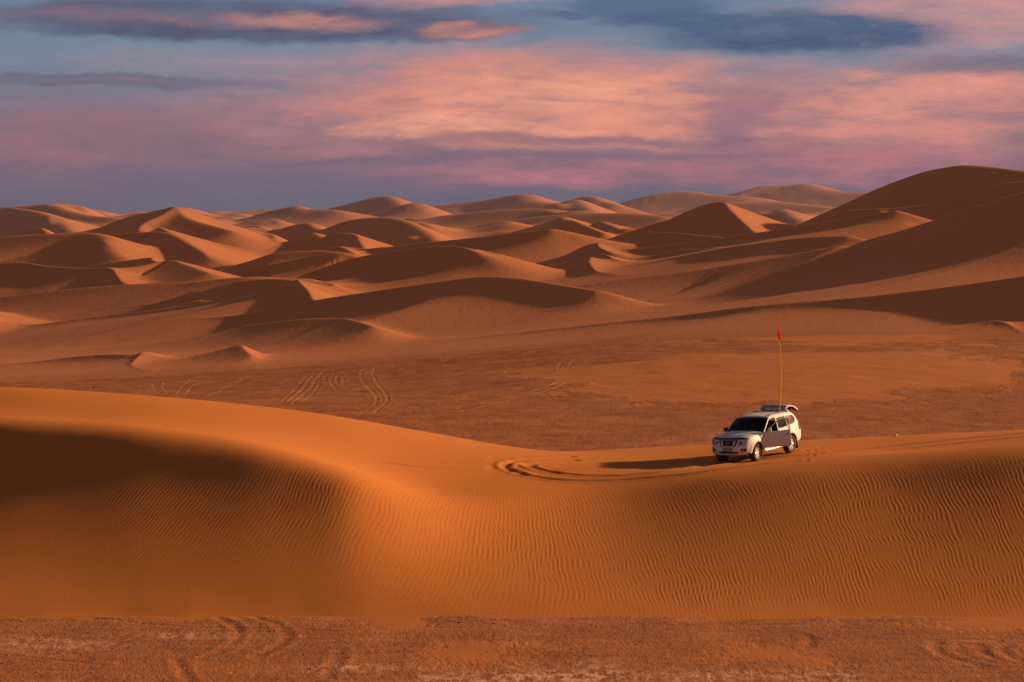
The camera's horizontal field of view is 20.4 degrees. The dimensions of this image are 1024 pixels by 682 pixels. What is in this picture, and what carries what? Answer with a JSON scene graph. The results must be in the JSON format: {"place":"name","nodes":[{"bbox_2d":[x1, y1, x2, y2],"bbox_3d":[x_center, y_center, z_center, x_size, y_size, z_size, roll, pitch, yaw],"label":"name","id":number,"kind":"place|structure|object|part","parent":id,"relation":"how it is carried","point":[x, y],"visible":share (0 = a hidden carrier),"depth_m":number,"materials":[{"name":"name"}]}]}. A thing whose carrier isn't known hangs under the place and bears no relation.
{"place":"outdoors","nodes":[
{"label":"outdoors","id":0,"kind":"place"},
{"bbox_2d":[1,620,1013,681],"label":"gravel","id":1,"kind":"structure","parent":0,"point":[486,652],"depth_m":94.22,"materials":[{"name":"brown gravel"}]},
{"bbox_2d":[0,387,1023,619],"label":"sand dune","id":2,"kind":"structure","parent":0,"point":[114,504],"depth_m":111.76,"materials":[{"name":"orange sand"}]},
{"bbox_2d":[712,404,800,460],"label":"off road vehicle","id":3,"kind":"object","parent":2,"relation":"on","point":[752,435],"visible":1,"depth_m":126.96,"materials":[{"name":"white painted metal"},{"name":"dark tinted glass"},{"name":"rubber"}]},
{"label":"door","id":4,"kind":"part","parent":3,"relation":"part of","materials":[{"name":"white paint"}]},
{"bbox_2d":[777,328,780,412],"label":"whip flag","id":5,"kind":"object","parent":3,"relation":"attached to","point":[779,334],"visible":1,"depth_m":128.51,"materials":[{"name":"orange fabric"}]},
{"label":"side window","id":6,"kind":"part","parent":3,"relation":"part of","materials":[{"name":"black glass"}]},
{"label":"quarter window","id":7,"kind":"part","parent":3,"relation":"part of","materials":[{"name":"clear glass"}]},
{"bbox_2d":[0,165,1023,382],"bbox_3d":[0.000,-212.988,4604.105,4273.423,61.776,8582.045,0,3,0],"label":"sand dune field","id":8,"kind":"structure","parent":0,"point":[86,293],"depth_m":484.55,"materials":[{"name":"orange sand"}]},
{"bbox_2d":[0,333,1023,681],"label":"gravel plain","id":9,"kind":"structure","parent":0,"point":[642,395],"depth_m":183.21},
{"bbox_2d":[0,0,1023,213],"label":"sky","id":10,"kind":"structure","parent":0,"point":[110,106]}
]}

